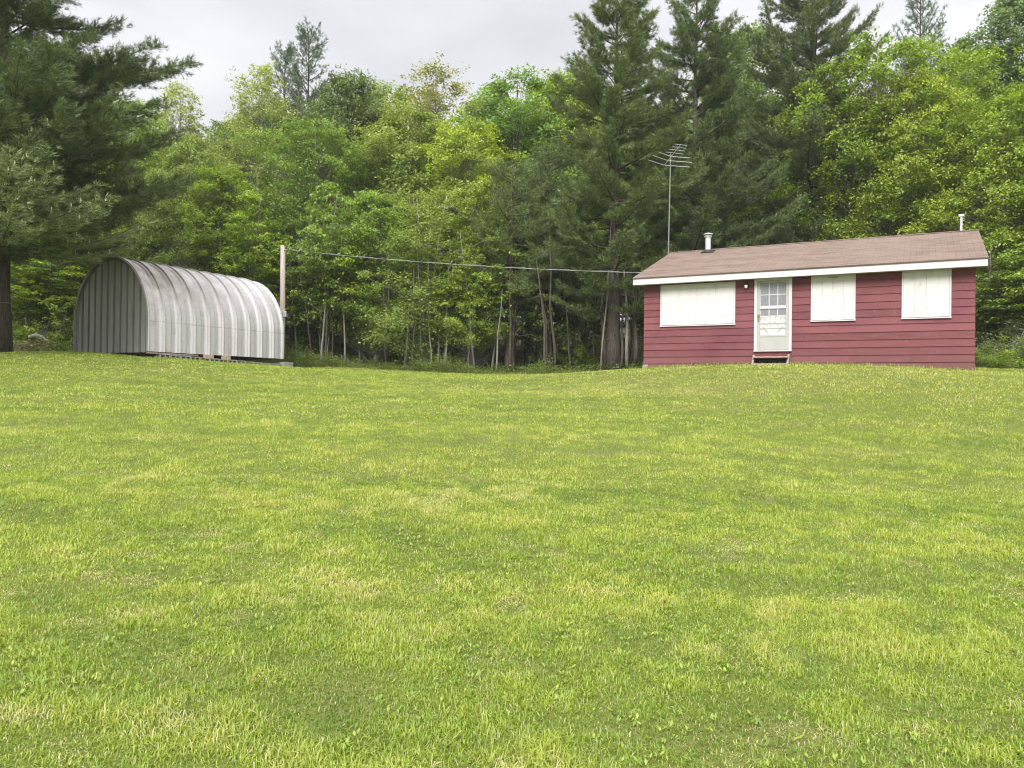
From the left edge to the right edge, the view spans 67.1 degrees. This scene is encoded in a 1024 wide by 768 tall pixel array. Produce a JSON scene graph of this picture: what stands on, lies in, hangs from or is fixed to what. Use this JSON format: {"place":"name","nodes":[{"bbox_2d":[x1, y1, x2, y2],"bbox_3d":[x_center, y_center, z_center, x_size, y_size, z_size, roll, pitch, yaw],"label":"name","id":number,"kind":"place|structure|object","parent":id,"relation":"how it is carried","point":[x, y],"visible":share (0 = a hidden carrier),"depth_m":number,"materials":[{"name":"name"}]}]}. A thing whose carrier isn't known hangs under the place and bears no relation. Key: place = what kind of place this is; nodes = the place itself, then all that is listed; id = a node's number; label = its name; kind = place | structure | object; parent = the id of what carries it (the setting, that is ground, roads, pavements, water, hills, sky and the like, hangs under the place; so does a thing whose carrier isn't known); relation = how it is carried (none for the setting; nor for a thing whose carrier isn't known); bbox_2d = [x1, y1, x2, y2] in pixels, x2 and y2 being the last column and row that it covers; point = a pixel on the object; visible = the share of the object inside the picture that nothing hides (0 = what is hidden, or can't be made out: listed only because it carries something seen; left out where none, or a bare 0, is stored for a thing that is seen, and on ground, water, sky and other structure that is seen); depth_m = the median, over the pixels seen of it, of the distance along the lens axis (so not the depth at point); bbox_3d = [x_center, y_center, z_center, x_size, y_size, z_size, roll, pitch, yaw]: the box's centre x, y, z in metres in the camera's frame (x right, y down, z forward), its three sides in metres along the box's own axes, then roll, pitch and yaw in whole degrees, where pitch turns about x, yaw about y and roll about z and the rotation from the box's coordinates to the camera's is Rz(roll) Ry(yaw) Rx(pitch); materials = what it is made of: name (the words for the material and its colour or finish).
{"place":"outdoors","nodes":[
{"label":"outdoors","id":0,"kind":"place"},
{"bbox_2d":[0,314,1023,767],"bbox_3d":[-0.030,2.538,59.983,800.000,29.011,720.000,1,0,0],"label":"ground","id":1,"kind":"structure","parent":0,"point":[776,430],"depth_m":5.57,"materials":[{"name":"green plant"}]},
{"bbox_2d":[13,340,55,350],"bbox_3d":[-16.946,-1.296,27.237,2.087,0.530,1.094,1,0,0],"label":"brushwood","id":2,"kind":"object","parent":1,"relation":"on","point":[24,346],"visible":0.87,"depth_m":27.16,"materials":[{"name":"brown wood"}]},
{"bbox_2d":[11,301,70,348],"bbox_3d":[-19.959,-2.134,31.281,3.841,2.895,4.627,1,0,-15],"label":"shrub","id":3,"kind":"object","parent":1,"relation":"on","point":[13,315],"visible":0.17,"depth_m":31.11,"materials":[{"name":"green plant"}]},
{"bbox_2d":[12,320,72,350],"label":"shrub","id":4,"kind":"object","parent":1,"relation":"on","point":[16,331],"visible":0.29,"depth_m":30.00,"materials":[{"name":"green plant"}]},
{"bbox_2d":[12,299,73,350],"bbox_3d":[-17.754,-1.933,31.134,5.013,2.450,4.161,0,0,30],"label":"shrub","id":5,"kind":"object","parent":1,"relation":"on","point":[55,321],"visible":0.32,"depth_m":30.29,"materials":[{"name":"green plant"}]},
{"bbox_2d":[10,258,76,340],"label":"sapling","id":6,"kind":"object","parent":1,"relation":"on","point":[32,272],"visible":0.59,"depth_m":30.44,"materials":[{"name":"green plant"}]},
{"bbox_2d":[15,302,74,350],"bbox_3d":[-18.365,-2.129,32.036,3.200,2.895,3.856,0,0,31],"label":"shrub","id":7,"kind":"object","parent":1,"relation":"on","point":[72,314],"visible":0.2,"depth_m":31.00,"materials":[{"name":"green plant"}]},
{"bbox_2d":[10,259,85,334],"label":"sapling","id":8,"kind":"object","parent":1,"relation":"on","point":[52,299],"visible":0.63,"depth_m":30.69,"materials":[{"name":"green plant"}]},
{"bbox_2d":[19,241,94,349],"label":"sapling","id":9,"kind":"object","parent":1,"relation":"on","point":[71,289],"visible":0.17,"depth_m":32.59,"materials":[{"name":"green plant"}]},
{"bbox_2d":[10,193,137,333],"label":"maple tree","id":10,"kind":"object","parent":1,"relation":"on","point":[60,264],"visible":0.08,"depth_m":32.39,"materials":[{"name":"green plant"}]},
{"bbox_2d":[0,114,159,307],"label":"pine tree","id":11,"kind":"object","parent":1,"relation":"on","point":[16,208],"visible":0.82,"depth_m":21.63,"materials":[{"name":"green plant"}]},
{"bbox_2d":[0,0,203,351],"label":"pine tree","id":12,"kind":"object","parent":1,"relation":"on","point":[38,78],"visible":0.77,"depth_m":23.22,"materials":[{"name":"green plant"}]},
{"bbox_2d":[69,92,186,271],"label":"maple tree","id":13,"kind":"object","parent":1,"relation":"on","point":[159,125],"visible":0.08,"depth_m":37.32,"materials":[{"name":"green plant"}]},
{"bbox_2d":[93,204,173,263],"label":"sapling","id":14,"kind":"object","parent":1,"relation":"on","point":[139,258],"visible":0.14,"depth_m":35.39,"materials":[{"name":"green plant"}]},
{"bbox_2d":[73,255,283,359],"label":"metal shed","id":15,"kind":"structure","parent":1,"relation":"on","point":[130,306],"depth_m":26.27,"materials":[{"name":"silver metal"}]},
{"bbox_2d":[127,76,241,264],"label":"birch tree","id":16,"kind":"object","parent":1,"relation":"on","point":[182,111],"visible":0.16,"depth_m":41.01,"materials":[{"name":"green plant"}]},
{"bbox_2d":[110,131,261,274],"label":"maple tree","id":17,"kind":"object","parent":1,"relation":"on","point":[187,144],"visible":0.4,"depth_m":35.13,"materials":[{"name":"green plant"}]},
{"bbox_2d":[191,215,259,279],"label":"sapling","id":18,"kind":"object","parent":1,"relation":"on","point":[223,250],"visible":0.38,"depth_m":33.48,"materials":[{"name":"green plant"}]},
{"bbox_2d":[162,162,289,360],"bbox_3d":[-12.293,-5.409,35.274,6.218,9.510,6.580,1,0,13],"label":"maple tree","id":19,"kind":"object","parent":1,"relation":"on","point":[223,175],"visible":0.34,"depth_m":34.46,"materials":[{"name":"green plant"}]},
{"bbox_2d":[167,113,288,265],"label":"woodland tree","id":20,"kind":"object","parent":1,"relation":"on","point":[217,123],"visible":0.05,"depth_m":46.36,"materials":[{"name":"green plant"}]},
{"bbox_2d":[212,189,286,360],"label":"sapling","id":21,"kind":"object","parent":1,"relation":"on","point":[247,258],"visible":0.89,"depth_m":32.98,"materials":[{"name":"green plant"}]},
{"bbox_2d":[209,59,305,232],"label":"birch tree","id":22,"kind":"object","parent":1,"relation":"on","point":[245,120],"visible":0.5,"depth_m":42.58,"materials":[{"name":"green plant"}]},
{"bbox_2d":[215,102,311,240],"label":"woodland tree","id":23,"kind":"object","parent":1,"relation":"on","point":[256,117],"visible":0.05,"depth_m":45.98,"materials":[{"name":"green plant"}]},
{"bbox_2d":[243,39,305,266],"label":"spruce tree","id":24,"kind":"object","parent":1,"relation":"on","point":[286,62],"visible":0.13,"depth_m":45.80,"materials":[{"name":"green plant"}]},
{"bbox_2d":[279,245,286,361],"bbox_3d":[-9.375,-2.969,31.677,0.242,5.441,0.365,1,-1,-45],"label":"utility pole","id":25,"kind":"object","parent":1,"relation":"on","point":[282,282],"visible":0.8,"depth_m":31.64,"materials":[{"name":"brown wood"}]},
{"bbox_2d":[287,249,640,272],"bbox_3d":[-1.994,-4.611,28.754,15.576,1.696,0.022,1,0,22],"label":"overhead cable","id":26,"kind":"object","parent":25,"relation":"attached to","point":[470,265],"visible":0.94,"depth_m":28.55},
{"bbox_2d":[250,283,318,361],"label":"young tree","id":27,"kind":"object","parent":1,"relation":"on","point":[305,326],"visible":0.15,"depth_m":35.69,"materials":[{"name":"green plant"}]},
{"bbox_2d":[258,240,332,361],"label":"sapling","id":28,"kind":"object","parent":1,"relation":"on","point":[291,309],"visible":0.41,"depth_m":33.34,"materials":[{"name":"green plant"}]},
{"bbox_2d":[268,18,342,340],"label":"spruce tree","id":29,"kind":"object","parent":1,"relation":"on","point":[303,35],"visible":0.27,"depth_m":44.72,"materials":[{"name":"green plant"}]},
{"bbox_2d":[278,295,333,362],"bbox_3d":[-9.984,-2.286,34.328,3.928,3.741,5.020,1,0,-3],"label":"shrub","id":30,"kind":"object","parent":1,"relation":"on","point":[291,322],"visible":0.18,"depth_m":34.17,"materials":[{"name":"green plant"}]},
{"bbox_2d":[222,113,392,344],"bbox_3d":[-9.394,-6.552,37.124,8.543,12.222,7.465,1,0,-18],"label":"maple tree","id":31,"kind":"object","parent":1,"relation":"on","point":[324,140],"visible":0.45,"depth_m":35.84,"materials":[{"name":"green plant"}]},
{"bbox_2d":[266,233,352,351],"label":"sapling","id":32,"kind":"object","parent":1,"relation":"on","point":[310,282],"visible":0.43,"depth_m":32.82,"materials":[{"name":"green plant"}]},
{"bbox_2d":[285,332,338,361],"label":"shrub","id":33,"kind":"object","parent":1,"relation":"on","point":[299,344],"visible":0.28,"depth_m":33.92,"materials":[{"name":"green plant"}]},
{"bbox_2d":[291,272,352,355],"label":"young tree","id":34,"kind":"object","parent":1,"relation":"on","point":[297,304],"visible":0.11,"depth_m":35.41,"materials":[{"name":"green plant"}]},
{"bbox_2d":[284,181,380,358],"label":"sapling","id":35,"kind":"object","parent":1,"relation":"on","point":[314,232],"visible":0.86,"depth_m":32.16,"materials":[{"name":"green plant"}]},
{"bbox_2d":[255,64,420,350],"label":"broadleaf tree","id":36,"kind":"object","parent":1,"relation":"on","point":[347,86],"visible":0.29,"depth_m":40.98,"materials":[{"name":"green plant"}]},
{"bbox_2d":[293,322,382,359],"bbox_3d":[-8.208,-1.629,37.714,4.981,2.482,6.001,1,0,-5],"label":"shrub","id":37,"kind":"object","parent":1,"relation":"on","point":[338,341],"visible":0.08,"depth_m":37.19,"materials":[{"name":"green plant"}]},
{"bbox_2d":[301,230,379,356],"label":"sapling","id":38,"kind":"object","parent":1,"relation":"on","point":[351,288],"visible":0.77,"depth_m":32.52,"materials":[{"name":"green plant"}]},
{"bbox_2d":[309,198,392,360],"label":"sapling","id":39,"kind":"object","parent":1,"relation":"on","point":[366,244],"visible":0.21,"depth_m":33.31,"materials":[{"name":"green plant"}]},
{"bbox_2d":[329,336,433,366],"bbox_3d":[-5.994,-1.205,35.816,5.771,1.813,4.790,1,0,0],"label":"shrub","id":40,"kind":"object","parent":1,"relation":"on","point":[367,357],"visible":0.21,"depth_m":34.61,"materials":[{"name":"green plant"}]},
{"bbox_2d":[311,188,460,366],"bbox_3d":[-5.658,-4.387,33.996,5.803,8.202,6.141,1,-1,-40],"label":"maple tree","id":41,"kind":"object","parent":1,"relation":"on","point":[386,212],"visible":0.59,"depth_m":32.88,"materials":[{"name":"green plant"}]},
{"bbox_2d":[345,78,433,263],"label":"woodland tree","id":42,"kind":"object","parent":1,"relation":"on","point":[382,93],"visible":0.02,"depth_m":50.70,"materials":[{"name":"green plant"}]},
{"bbox_2d":[325,99,480,358],"bbox_3d":[-5.690,-7.255,38.820,7.973,13.613,10.385,1,0,-18],"label":"broadleaf tree","id":43,"kind":"object","parent":1,"relation":"on","point":[379,141],"visible":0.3,"depth_m":37.38,"materials":[{"name":"green plant"}]},
{"bbox_2d":[372,290,442,367],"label":"young tree","id":44,"kind":"object","parent":1,"relation":"on","point":[394,354],"visible":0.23,"depth_m":33.83,"materials":[{"name":"green plant"}]},
{"bbox_2d":[345,179,520,366],"bbox_3d":[-3.802,-4.361,33.599,7.881,8.399,7.424,1,0,-34],"label":"aspen tree","id":45,"kind":"object","parent":1,"relation":"on","point":[420,247],"visible":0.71,"depth_m":31.83,"materials":[{"name":"green plant"}]},
{"bbox_2d":[406,218,461,359],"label":"sapling","id":46,"kind":"object","parent":1,"relation":"on","point":[432,259],"visible":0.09,"depth_m":34.12,"materials":[{"name":"green plant"}]},
{"bbox_2d":[363,50,506,252],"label":"birch tree","id":47,"kind":"object","parent":1,"relation":"on","point":[429,99],"visible":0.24,"depth_m":41.34,"materials":[{"name":"green plant"}]},
{"bbox_2d":[404,243,478,358],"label":"sapling","id":48,"kind":"object","parent":1,"relation":"on","point":[462,280],"visible":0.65,"depth_m":32.04,"materials":[{"name":"green plant"}]},
{"bbox_2d":[253,343,642,373],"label":"weeds","id":49,"kind":"object","parent":1,"relation":"on","point":[334,360],"visible":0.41,"depth_m":30.69,"materials":[{"name":"green plant"}]},
{"bbox_2d":[406,215,530,365],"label":"maple tree","id":50,"kind":"object","parent":1,"relation":"on","point":[466,237],"visible":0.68,"depth_m":32.50,"materials":[{"name":"green plant"}]},
{"bbox_2d":[402,112,542,362],"bbox_3d":[-2.219,-6.429,36.373,7.883,12.420,8.279,1,0,-31],"label":"maple tree","id":51,"kind":"object","parent":1,"relation":"on","point":[467,137],"visible":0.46,"depth_m":35.28,"materials":[{"name":"green plant"}]},
{"bbox_2d":[442,342,504,370],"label":"shrub","id":52,"kind":"object","parent":1,"relation":"on","point":[482,356],"visible":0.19,"depth_m":35.14,"materials":[{"name":"green plant"}]},
{"bbox_2d":[434,341,535,370],"bbox_3d":[-1.097,-1.195,37.907,5.024,2.028,6.053,1,0,10],"label":"shrub","id":53,"kind":"object","parent":1,"relation":"on","point":[518,360],"visible":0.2,"depth_m":37.05,"materials":[{"name":"green plant"}]},
{"bbox_2d":[447,90,524,348],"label":"woodland tree","id":54,"kind":"object","parent":1,"relation":"on","point":[468,116],"visible":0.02,"depth_m":56.24,"materials":[{"name":"green plant"}]},
{"bbox_2d":[457,241,548,370],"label":"sapling","id":55,"kind":"object","parent":1,"relation":"on","point":[493,301],"visible":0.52,"depth_m":32.61,"materials":[{"name":"green plant"}]},
{"bbox_2d":[508,266,511,370],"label":"bare stem","id":56,"kind":"object","parent":1,"relation":"on","point":[510,348],"visible":0.75,"depth_m":32.39,"materials":[{"name":"grey plant"}]},
{"bbox_2d":[13,341,1019,372],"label":"undergrowth","id":57,"kind":"object","parent":1,"relation":"on","point":[592,367],"visible":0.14,"depth_m":30.56,"materials":[{"name":"green plant"}]},
{"bbox_2d":[460,147,578,371],"bbox_3d":[0.029,-5.048,33.709,5.483,10.096,5.033,1,0,-27],"label":"hemlock tree","id":58,"kind":"object","parent":1,"relation":"on","point":[510,235],"visible":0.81,"depth_m":32.98,"materials":[{"name":"green plant"}]},
{"bbox_2d":[486,230,553,365],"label":"sapling","id":59,"kind":"object","parent":1,"relation":"on","point":[523,319],"visible":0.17,"depth_m":35.34,"materials":[{"name":"green plant"}]},
{"bbox_2d":[448,63,621,355],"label":"broadleaf tree","id":60,"kind":"object","parent":1,"relation":"on","point":[496,115],"visible":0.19,"depth_m":41.09,"materials":[{"name":"green plant"}]},
{"bbox_2d":[538,271,546,367],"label":"bare stem","id":61,"kind":"object","parent":1,"relation":"on","point":[544,341],"visible":0.72,"depth_m":31.40,"materials":[{"name":"grey plant"}]},
{"bbox_2d":[496,141,595,364],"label":"hemlock tree","id":62,"kind":"object","parent":1,"relation":"on","point":[541,162],"visible":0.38,"depth_m":34.48,"materials":[{"name":"green plant"}]},
{"bbox_2d":[549,235,556,370],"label":"bare stem","id":63,"kind":"object","parent":1,"relation":"on","point":[554,342],"visible":0.81,"depth_m":32.17,"materials":[{"name":"grey plant"}]},
{"bbox_2d":[506,66,610,354],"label":"broadleaf tree","id":64,"kind":"object","parent":1,"relation":"on","point":[551,84],"visible":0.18,"depth_m":41.58,"materials":[{"name":"green plant"}]},
{"bbox_2d":[515,258,606,370],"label":"young tree","id":65,"kind":"object","parent":1,"relation":"on","point":[562,328],"visible":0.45,"depth_m":34.87,"materials":[{"name":"green plant"}]},
{"bbox_2d":[542,252,594,363],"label":"sapling","id":66,"kind":"object","parent":1,"relation":"on","point":[577,318],"visible":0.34,"depth_m":35.95,"materials":[{"name":"green plant"}]},
{"bbox_2d":[555,331,602,371],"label":"shrub","id":67,"kind":"object","parent":1,"relation":"on","point":[581,355],"visible":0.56,"depth_m":34.99,"materials":[{"name":"green plant"}]},
{"bbox_2d":[571,259,607,357],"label":"sapling","id":68,"kind":"object","parent":1,"relation":"on","point":[596,303],"visible":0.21,"depth_m":35.72,"materials":[{"name":"green plant"}]},
{"bbox_2d":[555,335,643,369],"bbox_3d":[3.693,-1.392,37.280,5.979,2.079,4.963,1,0,8],"label":"shrub","id":69,"kind":"object","parent":1,"relation":"on","point":[586,342],"visible":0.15,"depth_m":36.76,"materials":[{"name":"green plant"}]},
{"bbox_2d":[566,105,633,341],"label":"woodland tree","id":70,"kind":"object","parent":1,"relation":"on","point":[622,183],"visible":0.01,"depth_m":46.95,"materials":[{"name":"green plant"}]},
{"bbox_2d":[600,249,605,369],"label":"bare stem","id":71,"kind":"object","parent":1,"relation":"on","point":[604,344],"visible":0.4,"depth_m":32.14,"materials":[{"name":"grey plant"}]},
{"bbox_2d":[524,0,710,369],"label":"pine tree","id":72,"kind":"object","parent":1,"relation":"on","point":[595,93],"visible":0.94,"depth_m":30.92,"materials":[{"name":"green plant"}]},
{"bbox_2d":[623,270,628,368],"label":"bare stem","id":73,"kind":"object","parent":1,"relation":"on","point":[626,341],"visible":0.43,"depth_m":31.24,"materials":[{"name":"grey plant"}]},
{"bbox_2d":[596,223,656,354],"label":"young tree","id":74,"kind":"object","parent":1,"relation":"on","point":[646,249],"visible":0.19,"depth_m":33.65,"materials":[{"name":"green plant"}]},
{"bbox_2d":[632,261,642,368],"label":"bare stem","id":75,"kind":"object","parent":1,"relation":"on","point":[635,357],"visible":0.6,"depth_m":31.39,"materials":[{"name":"brown plant"}]},
{"bbox_2d":[607,106,691,351],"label":"woodland tree","id":76,"kind":"object","parent":1,"relation":"on","point":[671,244],"visible":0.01,"depth_m":51.23,"materials":[{"name":"green plant"}]},
{"bbox_2d":[649,144,691,253],"bbox_3d":[5.488,-4.223,26.553,1.622,7.742,1.793,1,0,0],"label":"television aerial","id":77,"kind":"object","parent":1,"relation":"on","point":[670,182],"visible":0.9,"depth_m":27.07,"materials":[{"name":"metal"}]},
{"bbox_2d":[599,0,807,304],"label":"pine tree","id":78,"kind":"object","parent":1,"relation":"on","point":[717,132],"visible":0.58,"depth_m":34.29,"materials":[{"name":"green plant"}]},
{"bbox_2d":[673,16,823,250],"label":"broadleaf tree","id":79,"kind":"object","parent":1,"relation":"on","point":[748,82],"visible":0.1,"depth_m":42.94,"materials":[{"name":"green plant"}]},
{"bbox_2d":[751,354,789,364],"bbox_3d":[7.229,-0.631,21.601,0.989,0.390,0.480,0,0,28],"label":"doorstep","id":80,"kind":"object","parent":1,"relation":"on","point":[769,359],"depth_m":21.68,"materials":[{"name":"white wood"}]},
{"bbox_2d":[632,214,988,370],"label":"cottage","id":81,"kind":"structure","parent":1,"relation":"on","point":[906,300],"depth_m":21.51,"materials":[{"name":"red wood"}]},
{"bbox_2d":[753,277,791,351],"bbox_3d":[7.361,-1.959,21.799,1.039,2.079,0.114,0,0,28],"label":"door","id":82,"kind":"structure","parent":81,"relation":"in","point":[772,298],"depth_m":21.82,"materials":[{"name":"white paint"}]},
{"bbox_2d":[716,0,926,247],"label":"pine tree","id":83,"kind":"object","parent":1,"relation":"on","point":[813,21],"visible":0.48,"depth_m":36.88,"materials":[{"name":"green plant"}]},
{"bbox_2d":[728,24,1023,242],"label":"maple tree","id":84,"kind":"object","parent":1,"relation":"on","point":[854,64],"visible":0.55,"depth_m":34.23,"materials":[{"name":"green plant"}]},
{"bbox_2d":[805,64,1007,238],"bbox_3d":[17.936,-7.391,34.827,8.278,13.724,7.883,1,0,4],"label":"maple tree","id":85,"kind":"object","parent":1,"relation":"on","point":[914,81],"visible":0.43,"depth_m":33.58,"materials":[{"name":"green plant"}]},
{"bbox_2d":[882,0,950,227],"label":"spruce tree","id":86,"kind":"object","parent":1,"relation":"on","point":[925,28],"visible":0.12,"depth_m":44.94,"materials":[{"name":"green plant"}]},
{"bbox_2d":[875,47,1023,251],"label":"maple tree","id":87,"kind":"object","parent":1,"relation":"on","point":[984,90],"visible":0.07,"depth_m":35.97,"materials":[{"name":"green plant"}]},
{"bbox_2d":[890,88,1023,351],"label":"maple tree","id":88,"kind":"object","parent":1,"relation":"on","point":[996,111],"visible":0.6,"depth_m":30.99,"materials":[{"name":"green plant"}]},
{"bbox_2d":[898,28,1023,248],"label":"broadleaf tree","id":89,"kind":"object","parent":1,"relation":"on","point":[978,39],"visible":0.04,"depth_m":41.69,"materials":[{"name":"green plant"}]},
{"bbox_2d":[961,65,1023,254],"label":"maple tree","id":90,"kind":"object","parent":1,"relation":"on","point":[1019,173],"visible":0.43,"depth_m":30.43,"materials":[{"name":"green plant"}]},
{"bbox_2d":[963,0,1023,211],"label":"broadleaf tree","id":91,"kind":"object","parent":1,"relation":"on","point":[1013,10],"visible":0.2,"depth_m":41.48,"materials":[{"name":"green plant"}]},
{"bbox_2d":[975,340,1017,367],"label":"shrub","id":92,"kind":"object","parent":1,"relation":"on","point":[987,358],"visible":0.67,"depth_m":23.97,"materials":[{"name":"green plant"}]},
{"bbox_2d":[975,238,1023,352],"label":"sapling","id":93,"kind":"object","parent":1,"relation":"on","point":[994,262],"visible":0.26,"depth_m":29.01,"materials":[{"name":"green plant"}]},
{"bbox_2d":[975,270,1023,342],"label":"young tree","id":94,"kind":"object","parent":1,"relation":"on","point":[1002,320],"visible":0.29,"depth_m":28.34,"materials":[{"name":"green plant"}]},
{"bbox_2d":[975,319,1023,364],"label":"shrub","id":95,"kind":"object","parent":1,"relation":"on","point":[1016,345],"visible":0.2,"depth_m":26.72,"materials":[{"name":"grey plant"}]},
{"bbox_2d":[975,337,1023,368],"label":"shrub","id":96,"kind":"object","parent":1,"relation":"on","point":[1019,365],"visible":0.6,"depth_m":24.42,"materials":[{"name":"green plant"}]},
{"bbox_2d":[975,217,1023,345],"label":"sapling","id":97,"kind":"object","parent":1,"relation":"on","point":[995,253],"visible":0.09,"depth_m":30.50,"materials":[{"name":"green plant"}]},
{"bbox_2d":[977,257,1023,357],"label":"young tree","id":98,"kind":"object","parent":1,"relation":"on","point":[1009,305],"visible":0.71,"depth_m":27.98,"materials":[{"name":"green plant"}]},
{"bbox_2d":[978,242,1023,354],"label":"sapling","id":99,"kind":"object","parent":1,"relation":"on","point":[1014,266],"visible":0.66,"depth_m":28.00,"materials":[{"name":"green plant"}]},
{"bbox_2d":[9,0,1023,323],"label":"sky","id":100,"kind":"structure","parent":0,"point":[384,38],"materials":[{"name":"white"}]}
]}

